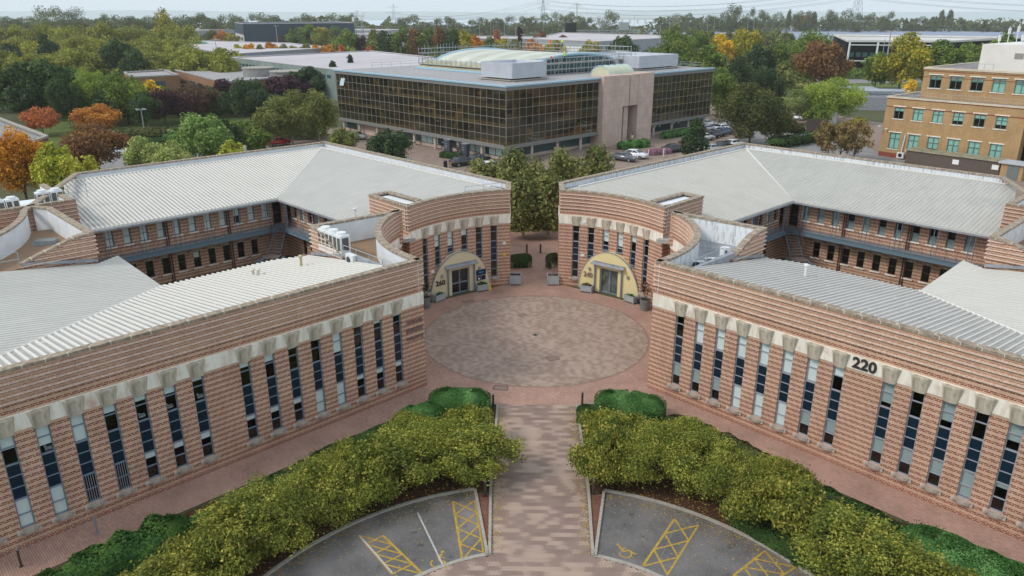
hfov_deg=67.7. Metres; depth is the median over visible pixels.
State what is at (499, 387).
manhole cover
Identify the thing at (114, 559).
shrub
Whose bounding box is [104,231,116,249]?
courtyard window
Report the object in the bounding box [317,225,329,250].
condenser unit
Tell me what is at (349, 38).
tree
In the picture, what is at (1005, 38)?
tree
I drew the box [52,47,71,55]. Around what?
tree
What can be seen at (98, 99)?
tree
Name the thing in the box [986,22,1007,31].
tree
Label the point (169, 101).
tree
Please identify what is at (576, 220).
window
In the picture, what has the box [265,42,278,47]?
tree
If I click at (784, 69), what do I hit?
tree
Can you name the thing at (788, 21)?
tree
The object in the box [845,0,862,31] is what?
pylon
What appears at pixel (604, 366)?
paving joints
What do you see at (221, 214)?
courtyard window
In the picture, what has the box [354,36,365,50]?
tree
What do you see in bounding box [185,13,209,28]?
tree
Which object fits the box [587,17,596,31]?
tree
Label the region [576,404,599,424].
hedge
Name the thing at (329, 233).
condenser unit
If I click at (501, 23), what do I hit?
tree
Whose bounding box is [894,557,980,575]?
tree
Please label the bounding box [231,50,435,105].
flat roof building
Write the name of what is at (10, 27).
tree
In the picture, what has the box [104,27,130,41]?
tree
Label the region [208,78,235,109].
tree
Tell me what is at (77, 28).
tree
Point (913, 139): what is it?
window
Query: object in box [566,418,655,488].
tree
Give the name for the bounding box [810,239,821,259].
courtyard window
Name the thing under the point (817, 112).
tree
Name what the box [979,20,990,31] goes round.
tree
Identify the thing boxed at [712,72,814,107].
woodland
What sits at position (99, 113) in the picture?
tree
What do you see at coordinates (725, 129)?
car
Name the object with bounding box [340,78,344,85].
open window
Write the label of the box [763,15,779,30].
tree
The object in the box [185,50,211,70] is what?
tree
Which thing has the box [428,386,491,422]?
hedge
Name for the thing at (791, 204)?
courtyard door
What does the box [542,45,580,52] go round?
window
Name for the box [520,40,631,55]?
scaffold
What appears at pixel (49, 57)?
tree
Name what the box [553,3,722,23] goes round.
bridge
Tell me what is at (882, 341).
courtyard office building
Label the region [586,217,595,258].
window
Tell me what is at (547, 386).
paving border
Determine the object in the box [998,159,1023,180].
brick store
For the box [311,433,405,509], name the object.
tree
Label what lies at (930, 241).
courtyard window
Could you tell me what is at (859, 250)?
courtyard window
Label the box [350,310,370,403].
window
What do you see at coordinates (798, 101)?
tree
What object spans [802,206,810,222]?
courtyard window
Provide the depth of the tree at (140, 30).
380.20 m
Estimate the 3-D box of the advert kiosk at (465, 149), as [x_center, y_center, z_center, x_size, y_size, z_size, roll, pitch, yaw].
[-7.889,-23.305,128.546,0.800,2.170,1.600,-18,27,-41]
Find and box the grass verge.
[795,75,923,87]
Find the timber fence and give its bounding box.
[806,119,825,130]
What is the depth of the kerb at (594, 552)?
36.30 m
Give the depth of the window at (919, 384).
37.97 m
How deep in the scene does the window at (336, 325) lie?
44.79 m
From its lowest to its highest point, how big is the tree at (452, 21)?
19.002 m
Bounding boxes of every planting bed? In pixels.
[53,405,495,575]
[582,405,1009,575]
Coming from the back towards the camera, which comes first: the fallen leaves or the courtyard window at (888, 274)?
the courtyard window at (888, 274)
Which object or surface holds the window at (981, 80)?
in the tan office building at (975, 108)
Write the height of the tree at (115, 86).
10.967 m
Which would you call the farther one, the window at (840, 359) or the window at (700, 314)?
the window at (700, 314)
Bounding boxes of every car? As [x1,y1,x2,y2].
[112,148,125,154]
[267,137,290,146]
[344,131,367,139]
[448,155,472,166]
[468,153,491,160]
[479,160,498,164]
[610,151,637,161]
[626,148,648,159]
[661,143,680,151]
[701,119,716,125]
[704,133,715,140]
[704,143,723,149]
[705,124,714,129]
[706,130,721,137]
[710,128,727,136]
[713,123,730,128]
[715,141,732,145]
[717,127,732,132]
[725,138,744,143]
[793,113,803,120]
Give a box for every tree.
[0,16,23,28]
[0,23,14,29]
[0,24,27,42]
[0,26,7,40]
[0,38,20,47]
[0,49,19,75]
[0,61,46,118]
[0,125,51,199]
[1,43,22,56]
[1,52,42,71]
[2,37,35,46]
[5,27,34,41]
[9,20,22,26]
[10,58,79,109]
[18,40,38,56]
[18,105,60,132]
[21,22,36,30]
[24,16,36,23]
[24,25,45,41]
[27,5,60,28]
[27,141,81,193]
[28,53,76,70]
[30,22,60,39]
[35,6,65,22]
[35,34,60,56]
[43,72,85,127]
[46,25,76,40]
[47,20,57,27]
[51,36,68,41]
[51,49,101,78]
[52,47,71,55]
[54,10,81,22]
[55,34,97,52]
[55,44,102,74]
[57,20,77,36]
[58,122,133,168]
[62,6,94,23]
[63,98,89,120]
[64,25,77,36]
[67,19,87,32]
[68,103,123,129]
[69,155,99,178]
[70,24,95,41]
[70,68,105,102]
[72,51,109,76]
[80,21,113,41]
[84,35,105,45]
[87,89,130,124]
[90,72,149,123]
[91,39,112,52]
[93,18,111,29]
[97,37,132,75]
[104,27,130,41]
[108,14,125,21]
[111,16,136,28]
[112,22,128,35]
[115,25,138,40]
[118,47,149,73]
[118,543,225,575]
[120,50,168,70]
[120,135,162,165]
[124,39,138,47]
[126,24,154,40]
[126,92,164,126]
[127,87,197,124]
[131,19,148,39]
[133,30,163,40]
[134,36,160,48]
[134,38,176,53]
[136,79,160,93]
[140,21,154,31]
[142,50,175,69]
[150,139,194,162]
[152,7,177,38]
[152,27,179,41]
[157,38,199,50]
[157,515,268,575]
[161,23,186,41]
[162,111,233,157]
[167,55,184,71]
[168,24,203,43]
[168,83,226,117]
[169,44,209,59]
[171,16,181,23]
[175,20,195,35]
[175,51,202,70]
[179,14,197,27]
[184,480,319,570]
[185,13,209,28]
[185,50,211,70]
[200,16,221,29]
[203,30,220,40]
[203,55,219,70]
[208,47,243,58]
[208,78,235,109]
[211,51,240,72]
[213,29,227,40]
[216,139,244,154]
[217,14,230,25]
[217,77,272,119]
[220,118,244,147]
[222,13,243,22]
[223,33,238,40]
[229,17,247,32]
[235,468,332,558]
[241,125,274,150]
[243,43,254,48]
[247,13,258,21]
[248,106,286,147]
[255,12,271,21]
[258,15,282,21]
[261,74,312,95]
[263,89,318,144]
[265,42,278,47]
[277,448,392,534]
[284,25,300,43]
[287,66,325,97]
[293,13,318,21]
[293,23,317,44]
[297,43,310,47]
[298,88,339,141]
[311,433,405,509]
[312,27,333,45]
[313,434,362,461]
[320,43,335,52]
[321,25,342,45]
[327,13,343,21]
[327,127,359,146]
[328,60,336,66]
[331,28,358,48]
[337,44,345,51]
[341,13,361,28]
[344,45,356,50]
[346,54,353,62]
[347,414,447,499]
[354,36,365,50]
[362,29,380,50]
[363,128,415,157]
[370,414,478,480]
[371,30,402,52]
[371,403,438,446]
[388,25,412,54]
[393,19,406,31]
[395,14,425,31]
[406,27,426,54]
[410,27,440,56]
[415,21,430,31]
[427,26,450,54]
[427,419,527,493]
[428,17,447,32]
[429,401,496,451]
[438,16,458,31]
[439,27,459,53]
[451,29,472,50]
[455,22,468,29]
[462,19,478,34]
[464,157,500,176]
[469,17,492,34]
[469,34,484,47]
[476,36,497,47]
[484,19,499,35]
[492,17,506,31]
[492,37,508,48]
[492,143,529,187]
[493,29,501,40]
[498,16,522,33]
[508,39,521,49]
[509,16,528,32]
[510,171,540,238]
[517,26,523,43]
[519,153,552,186]
[521,39,544,51]
[524,16,543,32]
[527,172,564,238]
[533,13,554,34]
[533,30,545,37]
[543,40,567,52]
[543,146,578,181]
[545,12,564,32]
[558,12,580,31]
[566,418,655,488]
[569,16,588,31]
[573,155,590,176]
[573,403,649,452]
[579,39,602,51]
[580,140,615,174]
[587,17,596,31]
[593,9,619,33]
[610,35,639,51]
[611,416,704,488]
[645,25,697,57]
[648,422,751,507]
[652,29,665,34]
[654,19,670,31]
[659,412,719,462]
[677,13,697,30]
[678,51,695,66]
[680,117,710,154]
[686,29,695,37]
[687,45,728,70]
[688,31,721,55]
[698,15,717,30]
[699,30,715,44]
[699,445,794,523]
[707,33,735,66]
[709,82,782,142]
[711,66,739,116]
[712,11,734,31]
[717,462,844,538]
[718,3,743,31]
[722,56,759,98]
[725,31,733,39]
[727,27,766,58]
[727,29,743,39]
[732,5,744,26]
[735,17,754,31]
[737,51,769,81]
[743,43,777,73]
[744,7,759,31]
[752,9,770,29]
[754,450,815,478]
[755,66,787,98]
[758,97,794,145]
[759,31,769,45]
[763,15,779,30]
[765,41,798,72]
[766,29,782,45]
[772,12,784,29]
[773,32,795,44]
[775,61,796,87]
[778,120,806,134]
[780,88,810,119]
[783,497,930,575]
[784,9,791,31]
[785,29,834,72]
[789,39,855,82]
[790,10,808,30]
[796,10,817,29]
[800,76,869,118]
[802,105,834,122]
[811,120,847,153]
[817,9,838,30]
[830,120,857,154]
[832,8,855,31]
[840,119,874,156]
[842,517,951,575]
[849,13,865,31]
[861,12,879,30]
[861,51,892,86]
[869,15,891,31]
[870,31,934,88]
[883,11,901,30]
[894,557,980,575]
[902,18,909,30]
[902,78,916,92]
[908,16,931,30]
[920,39,974,80]
[931,16,938,31]
[937,9,945,30]
[944,10,953,31]
[953,17,965,30]
[954,41,983,61]
[958,20,980,30]
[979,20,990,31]
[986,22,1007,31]
[988,30,1015,43]
[1001,20,1022,31]
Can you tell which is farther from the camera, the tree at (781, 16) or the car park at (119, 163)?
the tree at (781, 16)
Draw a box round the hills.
[0,9,1023,19]
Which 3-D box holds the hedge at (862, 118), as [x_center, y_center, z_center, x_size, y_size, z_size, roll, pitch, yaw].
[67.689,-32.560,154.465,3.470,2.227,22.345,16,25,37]
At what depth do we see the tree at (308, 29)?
493.67 m
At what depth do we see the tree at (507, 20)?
809.29 m
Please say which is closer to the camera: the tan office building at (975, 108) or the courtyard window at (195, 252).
the courtyard window at (195, 252)
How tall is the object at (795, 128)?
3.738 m
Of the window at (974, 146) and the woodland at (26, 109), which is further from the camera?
the woodland at (26, 109)
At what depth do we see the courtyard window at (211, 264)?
71.05 m
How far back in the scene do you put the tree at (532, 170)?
83.37 m
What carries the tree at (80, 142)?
on the car park at (119, 163)
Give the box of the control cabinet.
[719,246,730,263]
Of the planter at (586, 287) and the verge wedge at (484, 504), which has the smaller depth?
the verge wedge at (484, 504)
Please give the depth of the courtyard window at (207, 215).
70.00 m
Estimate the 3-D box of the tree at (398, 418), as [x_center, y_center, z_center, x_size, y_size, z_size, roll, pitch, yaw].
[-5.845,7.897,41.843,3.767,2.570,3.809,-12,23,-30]
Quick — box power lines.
[393,0,1023,22]
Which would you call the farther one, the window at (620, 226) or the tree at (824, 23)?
the tree at (824, 23)
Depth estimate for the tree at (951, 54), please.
224.54 m
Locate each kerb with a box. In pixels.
[263,402,498,575]
[576,403,814,575]
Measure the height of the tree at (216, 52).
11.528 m
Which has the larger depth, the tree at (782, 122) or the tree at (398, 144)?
the tree at (782, 122)
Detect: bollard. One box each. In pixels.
[16,547,23,567]
[93,516,98,533]
[483,479,486,496]
[492,392,494,407]
[591,478,594,495]
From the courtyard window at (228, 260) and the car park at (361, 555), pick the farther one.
the courtyard window at (228, 260)
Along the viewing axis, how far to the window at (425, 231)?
63.02 m
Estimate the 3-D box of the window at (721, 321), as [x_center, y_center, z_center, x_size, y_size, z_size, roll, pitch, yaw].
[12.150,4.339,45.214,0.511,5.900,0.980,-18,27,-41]
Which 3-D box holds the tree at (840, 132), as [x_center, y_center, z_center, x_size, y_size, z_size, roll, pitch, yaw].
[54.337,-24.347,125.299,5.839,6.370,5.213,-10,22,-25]
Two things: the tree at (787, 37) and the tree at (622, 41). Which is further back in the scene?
the tree at (787, 37)
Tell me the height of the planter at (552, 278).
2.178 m
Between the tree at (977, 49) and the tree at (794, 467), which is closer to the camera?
the tree at (794, 467)
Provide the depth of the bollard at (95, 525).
35.53 m
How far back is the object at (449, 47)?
161.23 m
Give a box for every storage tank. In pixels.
[241,66,274,76]
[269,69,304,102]
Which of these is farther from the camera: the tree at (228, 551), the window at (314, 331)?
the window at (314, 331)
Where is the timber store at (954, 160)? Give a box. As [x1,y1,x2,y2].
[904,147,1010,174]
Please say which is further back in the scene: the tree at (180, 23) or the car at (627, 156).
the tree at (180, 23)
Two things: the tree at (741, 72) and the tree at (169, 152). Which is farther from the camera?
the tree at (741, 72)
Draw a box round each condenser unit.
[0,198,5,208]
[3,196,19,207]
[34,189,50,202]
[47,187,62,200]
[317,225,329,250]
[325,228,337,253]
[332,231,350,259]
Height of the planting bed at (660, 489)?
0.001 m
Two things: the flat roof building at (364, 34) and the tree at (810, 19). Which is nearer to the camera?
the flat roof building at (364, 34)
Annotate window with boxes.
[0,416,42,536]
[0,537,7,545]
[26,405,75,523]
[61,395,107,510]
[95,385,137,497]
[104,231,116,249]
[122,228,134,246]
[127,376,165,486]
[139,81,165,85]
[139,225,150,242]
[143,258,157,278]
[156,222,167,239]
[157,367,193,474]
[159,255,171,275]
[172,219,183,236]
[175,251,188,272]
[186,359,219,464]
[188,216,198,233]
[191,248,203,269]
[203,214,213,230]
[206,245,218,265]
[218,211,228,227]
[221,243,231,262]
[233,208,242,224]
[234,344,263,446]
[235,239,246,259]
[238,63,330,77]
[247,206,256,222]
[249,236,260,256]
[259,337,286,437]
[261,203,270,219]
[283,330,309,428]
[307,323,330,419]
[329,317,350,411]
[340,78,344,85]
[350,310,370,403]
[370,304,389,395]
[390,299,407,388]
[421,227,431,294]
[433,223,441,267]
[446,221,454,252]
[459,218,468,250]
[474,216,483,257]
[489,215,499,279]
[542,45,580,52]
[569,215,581,280]
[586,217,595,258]
[601,219,610,250]
[615,221,624,253]
[629,224,637,268]
[638,228,650,296]
[667,300,687,390]
[686,306,707,398]
[705,313,728,406]
[726,319,750,415]
[747,326,773,423]
[769,333,798,432]
[792,341,823,442]
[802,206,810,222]
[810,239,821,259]
[815,208,824,225]
[817,349,850,452]
[824,242,836,262]
[829,211,839,228]
[840,246,851,266]
[845,214,854,231]
[849,52,891,56]
[854,249,866,269]
[859,217,870,234]
[863,364,901,471]
[869,252,882,273]
[875,219,886,237]
[885,255,898,276]
[886,131,901,149]
[890,373,931,483]
[891,222,903,240]
[892,105,905,119]
[901,259,915,280]
[905,133,920,150]
[908,225,920,243]
[911,107,925,121]
[918,262,932,284]
[919,382,963,494]
[925,228,937,247]
[926,135,940,148]
[927,74,943,88]
[930,109,945,123]
[939,266,950,276]
[942,232,955,250]
[946,138,960,152]
[947,75,964,90]
[950,110,965,125]
[950,392,997,507]
[961,235,974,254]
[967,140,982,154]
[969,76,985,91]
[971,112,987,127]
[982,403,1023,520]
[988,142,1004,157]
[989,77,1008,93]
[994,114,1009,130]
[1013,78,1023,94]
[1016,518,1023,529]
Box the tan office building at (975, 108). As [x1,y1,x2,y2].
[878,24,1023,160]
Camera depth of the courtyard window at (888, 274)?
68.06 m
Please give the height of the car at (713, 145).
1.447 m
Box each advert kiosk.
[444,138,452,151]
[461,142,469,156]
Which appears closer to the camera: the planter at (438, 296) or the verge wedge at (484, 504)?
the verge wedge at (484, 504)
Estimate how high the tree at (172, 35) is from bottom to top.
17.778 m
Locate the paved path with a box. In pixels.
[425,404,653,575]
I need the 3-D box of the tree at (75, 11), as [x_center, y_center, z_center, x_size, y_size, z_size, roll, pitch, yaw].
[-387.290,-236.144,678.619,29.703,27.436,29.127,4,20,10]
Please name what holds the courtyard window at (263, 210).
in the courtyard office building at (127, 378)
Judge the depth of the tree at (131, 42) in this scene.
319.02 m
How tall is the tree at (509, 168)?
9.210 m
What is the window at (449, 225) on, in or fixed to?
in the courtyard office building at (127, 378)
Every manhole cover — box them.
[493,385,508,390]
[546,356,559,360]
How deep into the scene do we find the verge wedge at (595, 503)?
37.34 m
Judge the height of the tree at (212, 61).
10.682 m
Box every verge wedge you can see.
[477,493,488,545]
[590,494,601,546]
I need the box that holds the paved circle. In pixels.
[425,296,648,386]
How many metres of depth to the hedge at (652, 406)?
45.06 m
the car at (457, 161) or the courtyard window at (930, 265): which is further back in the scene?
the car at (457, 161)
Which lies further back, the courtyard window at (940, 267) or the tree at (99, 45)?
the tree at (99, 45)
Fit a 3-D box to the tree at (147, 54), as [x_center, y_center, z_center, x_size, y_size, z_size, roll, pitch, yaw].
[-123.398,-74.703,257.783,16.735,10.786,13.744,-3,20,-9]
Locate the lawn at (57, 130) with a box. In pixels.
[30,116,287,150]
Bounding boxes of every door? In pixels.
[272,202,281,223]
[789,204,799,225]
[1006,165,1019,179]
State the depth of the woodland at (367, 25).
685.19 m
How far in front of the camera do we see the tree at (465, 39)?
331.35 m
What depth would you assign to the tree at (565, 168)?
85.67 m
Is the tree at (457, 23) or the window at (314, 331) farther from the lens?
the tree at (457, 23)
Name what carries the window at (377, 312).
in the courtyard office building at (127, 378)
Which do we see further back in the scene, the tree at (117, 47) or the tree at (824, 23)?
the tree at (824, 23)
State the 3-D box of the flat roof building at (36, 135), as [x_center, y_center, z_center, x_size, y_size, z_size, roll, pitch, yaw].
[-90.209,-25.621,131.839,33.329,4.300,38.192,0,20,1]
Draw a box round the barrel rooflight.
[590,64,633,74]
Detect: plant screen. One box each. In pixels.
[479,59,547,81]
[600,51,678,70]
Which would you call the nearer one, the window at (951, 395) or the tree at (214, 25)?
the window at (951, 395)
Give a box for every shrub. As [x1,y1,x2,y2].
[37,513,195,575]
[662,414,771,476]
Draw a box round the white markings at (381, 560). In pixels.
[358,513,442,572]
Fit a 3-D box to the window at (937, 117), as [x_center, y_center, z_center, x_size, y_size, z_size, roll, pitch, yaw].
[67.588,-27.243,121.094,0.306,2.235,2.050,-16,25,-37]
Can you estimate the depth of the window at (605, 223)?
65.01 m
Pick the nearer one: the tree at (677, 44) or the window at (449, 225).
the window at (449, 225)
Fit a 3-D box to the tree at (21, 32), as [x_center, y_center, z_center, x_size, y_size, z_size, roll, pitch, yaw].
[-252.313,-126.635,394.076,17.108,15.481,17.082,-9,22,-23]
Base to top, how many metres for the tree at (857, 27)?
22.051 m
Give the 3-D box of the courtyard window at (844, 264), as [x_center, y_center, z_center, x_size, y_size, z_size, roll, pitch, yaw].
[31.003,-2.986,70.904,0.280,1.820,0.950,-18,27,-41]
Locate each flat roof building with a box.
[0,117,48,144]
[123,69,180,89]
[137,29,234,38]
[174,68,268,87]
[185,40,332,55]
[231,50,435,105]
[234,21,354,45]
[355,29,403,32]
[355,33,435,46]
[427,36,532,45]
[529,32,666,52]
[833,34,1020,74]
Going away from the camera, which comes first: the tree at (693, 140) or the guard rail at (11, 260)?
the guard rail at (11, 260)
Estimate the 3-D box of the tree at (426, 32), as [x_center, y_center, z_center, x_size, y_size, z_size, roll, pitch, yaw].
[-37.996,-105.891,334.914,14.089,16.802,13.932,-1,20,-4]
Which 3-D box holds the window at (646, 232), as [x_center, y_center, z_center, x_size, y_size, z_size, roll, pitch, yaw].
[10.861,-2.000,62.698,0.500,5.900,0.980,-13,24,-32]
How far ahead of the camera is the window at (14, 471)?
34.13 m
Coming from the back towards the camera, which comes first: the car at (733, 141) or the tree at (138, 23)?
the tree at (138, 23)
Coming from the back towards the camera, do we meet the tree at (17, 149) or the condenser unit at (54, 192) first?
the tree at (17, 149)
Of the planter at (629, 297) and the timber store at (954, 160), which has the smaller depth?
the planter at (629, 297)
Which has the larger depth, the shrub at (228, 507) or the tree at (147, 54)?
the tree at (147, 54)
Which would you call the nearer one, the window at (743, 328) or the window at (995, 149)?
the window at (743, 328)
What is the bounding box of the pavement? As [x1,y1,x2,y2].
[0,224,1023,575]
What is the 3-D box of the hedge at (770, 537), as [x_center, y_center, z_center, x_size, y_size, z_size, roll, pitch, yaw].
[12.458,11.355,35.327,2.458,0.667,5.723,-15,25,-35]
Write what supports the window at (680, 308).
in the courtyard office building at (882, 341)
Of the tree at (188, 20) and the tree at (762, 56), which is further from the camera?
the tree at (188, 20)
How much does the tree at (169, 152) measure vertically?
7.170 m
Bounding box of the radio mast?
[352,11,364,33]
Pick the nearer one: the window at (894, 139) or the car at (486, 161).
the car at (486, 161)
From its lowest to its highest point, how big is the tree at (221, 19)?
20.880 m
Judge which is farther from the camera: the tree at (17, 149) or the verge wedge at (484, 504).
the tree at (17, 149)
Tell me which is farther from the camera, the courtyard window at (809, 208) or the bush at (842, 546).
the courtyard window at (809, 208)
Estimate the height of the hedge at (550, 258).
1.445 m
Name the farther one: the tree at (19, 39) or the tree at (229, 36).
the tree at (229, 36)
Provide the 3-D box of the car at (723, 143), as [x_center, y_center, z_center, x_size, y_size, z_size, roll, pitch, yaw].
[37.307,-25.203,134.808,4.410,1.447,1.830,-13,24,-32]
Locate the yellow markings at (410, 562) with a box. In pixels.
[359,500,796,575]
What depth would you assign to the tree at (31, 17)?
666.07 m
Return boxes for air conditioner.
[345,252,356,262]
[692,260,704,266]
[896,135,905,158]
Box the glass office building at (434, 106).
[333,48,714,159]
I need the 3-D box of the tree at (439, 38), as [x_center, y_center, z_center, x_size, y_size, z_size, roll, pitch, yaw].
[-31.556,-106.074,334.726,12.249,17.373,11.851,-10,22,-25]
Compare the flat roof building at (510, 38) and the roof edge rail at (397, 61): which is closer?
the roof edge rail at (397, 61)
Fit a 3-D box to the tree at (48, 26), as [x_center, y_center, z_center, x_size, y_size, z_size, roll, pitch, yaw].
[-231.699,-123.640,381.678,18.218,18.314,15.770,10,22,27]
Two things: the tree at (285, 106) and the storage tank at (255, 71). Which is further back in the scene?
the storage tank at (255, 71)
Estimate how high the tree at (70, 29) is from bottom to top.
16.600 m
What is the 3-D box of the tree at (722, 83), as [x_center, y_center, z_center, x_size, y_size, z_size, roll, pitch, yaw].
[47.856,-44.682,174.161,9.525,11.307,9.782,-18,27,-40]
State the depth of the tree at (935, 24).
798.75 m
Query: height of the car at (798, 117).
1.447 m
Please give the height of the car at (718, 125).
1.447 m
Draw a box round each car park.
[60,139,295,169]
[269,491,484,575]
[597,492,806,575]
[742,129,904,162]
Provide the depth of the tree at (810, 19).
803.00 m
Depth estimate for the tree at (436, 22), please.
735.22 m
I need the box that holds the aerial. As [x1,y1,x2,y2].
[61,176,91,198]
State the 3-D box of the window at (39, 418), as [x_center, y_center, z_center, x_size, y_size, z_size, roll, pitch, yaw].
[-20.978,8.124,34.773,0.980,5.900,0.511,-18,27,-41]
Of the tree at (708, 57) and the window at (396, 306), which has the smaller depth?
the window at (396, 306)
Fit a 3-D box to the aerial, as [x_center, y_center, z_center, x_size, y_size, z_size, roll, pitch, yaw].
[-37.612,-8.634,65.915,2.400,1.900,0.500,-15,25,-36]
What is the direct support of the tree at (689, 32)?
on the ground at (32, 189)
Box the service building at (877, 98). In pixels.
[812,86,904,110]
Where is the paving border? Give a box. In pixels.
[425,295,649,386]
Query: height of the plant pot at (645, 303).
2.522 m
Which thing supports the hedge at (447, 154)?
on the yard at (426, 154)
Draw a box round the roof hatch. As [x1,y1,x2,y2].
[32,237,59,245]
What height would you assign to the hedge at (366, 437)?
1.067 m
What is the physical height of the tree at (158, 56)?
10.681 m
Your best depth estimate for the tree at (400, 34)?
332.14 m
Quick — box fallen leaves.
[250,409,824,575]
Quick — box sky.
[0,0,1023,12]
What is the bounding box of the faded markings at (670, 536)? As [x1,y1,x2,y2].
[660,513,681,558]
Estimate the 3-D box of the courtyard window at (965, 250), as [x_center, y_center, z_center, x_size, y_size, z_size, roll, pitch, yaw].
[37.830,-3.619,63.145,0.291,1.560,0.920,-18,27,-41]
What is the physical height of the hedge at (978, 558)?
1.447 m
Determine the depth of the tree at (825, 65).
220.76 m
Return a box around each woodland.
[0,15,391,29]
[0,33,237,40]
[0,84,232,113]
[99,55,178,81]
[126,85,281,117]
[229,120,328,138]
[384,23,655,34]
[646,15,1023,31]
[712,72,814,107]
[725,67,922,78]
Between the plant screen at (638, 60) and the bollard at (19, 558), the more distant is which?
the plant screen at (638, 60)
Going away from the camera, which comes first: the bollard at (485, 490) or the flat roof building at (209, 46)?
the bollard at (485, 490)
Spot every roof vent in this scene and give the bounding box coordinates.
[250,268,260,274]
[298,254,302,265]
[804,263,808,276]
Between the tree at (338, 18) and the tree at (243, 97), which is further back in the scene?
the tree at (338, 18)
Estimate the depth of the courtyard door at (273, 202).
74.72 m
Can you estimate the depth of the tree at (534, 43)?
331.61 m
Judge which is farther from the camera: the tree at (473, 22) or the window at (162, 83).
the tree at (473, 22)
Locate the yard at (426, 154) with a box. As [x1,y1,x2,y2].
[279,105,1023,198]
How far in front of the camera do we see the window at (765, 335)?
43.41 m
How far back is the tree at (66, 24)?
528.12 m
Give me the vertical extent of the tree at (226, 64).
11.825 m
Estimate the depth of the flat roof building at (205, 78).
216.62 m
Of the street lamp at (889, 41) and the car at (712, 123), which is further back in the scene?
the street lamp at (889, 41)
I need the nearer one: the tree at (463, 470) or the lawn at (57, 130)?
the tree at (463, 470)
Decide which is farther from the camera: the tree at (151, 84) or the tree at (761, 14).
the tree at (761, 14)
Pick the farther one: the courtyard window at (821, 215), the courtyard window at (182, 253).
the courtyard window at (821, 215)
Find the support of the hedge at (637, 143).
on the yard at (426, 154)
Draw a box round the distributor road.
[809,78,921,83]
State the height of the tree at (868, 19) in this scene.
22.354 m
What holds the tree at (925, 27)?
on the ground at (32, 189)
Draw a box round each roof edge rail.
[371,59,434,66]
[656,61,701,70]
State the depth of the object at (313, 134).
145.70 m
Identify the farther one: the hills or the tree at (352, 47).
the hills
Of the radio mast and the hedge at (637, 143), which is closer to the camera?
the hedge at (637, 143)
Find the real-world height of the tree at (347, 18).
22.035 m
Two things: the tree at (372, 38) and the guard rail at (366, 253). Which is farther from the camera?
the tree at (372, 38)
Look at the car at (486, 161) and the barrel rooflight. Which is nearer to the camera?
the car at (486, 161)
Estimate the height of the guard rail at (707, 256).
1.124 m
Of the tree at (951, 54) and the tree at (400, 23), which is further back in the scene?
the tree at (400, 23)
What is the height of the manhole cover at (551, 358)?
0.010 m
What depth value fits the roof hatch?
55.67 m
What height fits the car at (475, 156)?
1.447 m
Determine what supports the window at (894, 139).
in the tan office building at (975, 108)
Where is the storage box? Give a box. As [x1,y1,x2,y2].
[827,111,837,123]
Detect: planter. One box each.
[432,292,445,302]
[476,281,488,291]
[509,273,520,284]
[547,261,558,285]
[580,282,593,293]
[624,293,637,304]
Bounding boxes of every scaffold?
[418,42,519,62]
[418,58,480,68]
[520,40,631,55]
[530,52,631,75]
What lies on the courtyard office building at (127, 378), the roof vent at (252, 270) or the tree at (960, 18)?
the roof vent at (252, 270)
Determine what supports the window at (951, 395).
in the courtyard office building at (882, 341)
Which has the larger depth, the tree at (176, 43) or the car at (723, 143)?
the tree at (176, 43)
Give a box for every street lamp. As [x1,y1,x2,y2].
[135,108,146,127]
[887,31,893,53]
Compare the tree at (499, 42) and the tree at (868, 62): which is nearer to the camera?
the tree at (868, 62)
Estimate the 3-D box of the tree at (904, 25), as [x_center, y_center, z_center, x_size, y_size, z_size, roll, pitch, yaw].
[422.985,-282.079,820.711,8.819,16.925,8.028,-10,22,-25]
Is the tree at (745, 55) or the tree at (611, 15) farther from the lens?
the tree at (611, 15)
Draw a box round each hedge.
[100,137,164,144]
[107,126,178,136]
[160,135,180,145]
[185,512,208,534]
[228,460,307,516]
[308,420,390,457]
[399,400,443,423]
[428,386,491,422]
[439,151,463,158]
[510,253,531,268]
[545,252,557,268]
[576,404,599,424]
[594,388,666,426]
[617,138,650,149]
[646,147,671,155]
[660,127,689,138]
[725,505,837,574]
[765,130,823,147]
[815,484,910,563]
[838,117,868,125]
[895,519,1023,575]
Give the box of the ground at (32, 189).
[0,29,1015,575]
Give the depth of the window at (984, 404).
36.15 m
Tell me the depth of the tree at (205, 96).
167.50 m
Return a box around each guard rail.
[0,252,19,262]
[343,245,393,263]
[465,182,501,191]
[684,245,729,265]
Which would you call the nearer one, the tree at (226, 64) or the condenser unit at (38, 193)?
the condenser unit at (38, 193)
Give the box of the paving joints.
[423,296,652,575]
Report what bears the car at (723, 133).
on the yard at (426, 154)
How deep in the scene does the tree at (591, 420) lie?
41.31 m
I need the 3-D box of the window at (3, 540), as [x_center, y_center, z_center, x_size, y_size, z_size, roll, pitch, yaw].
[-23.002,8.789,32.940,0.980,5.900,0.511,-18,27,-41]
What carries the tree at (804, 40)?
on the grass verge
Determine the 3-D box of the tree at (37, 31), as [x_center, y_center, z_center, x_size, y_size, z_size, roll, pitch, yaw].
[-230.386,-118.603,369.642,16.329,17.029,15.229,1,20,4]
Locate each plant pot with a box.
[423,283,431,308]
[640,282,651,310]
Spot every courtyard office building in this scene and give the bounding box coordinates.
[0,141,510,556]
[557,142,1023,540]
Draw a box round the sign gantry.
[563,22,639,33]
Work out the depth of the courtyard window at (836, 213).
70.87 m

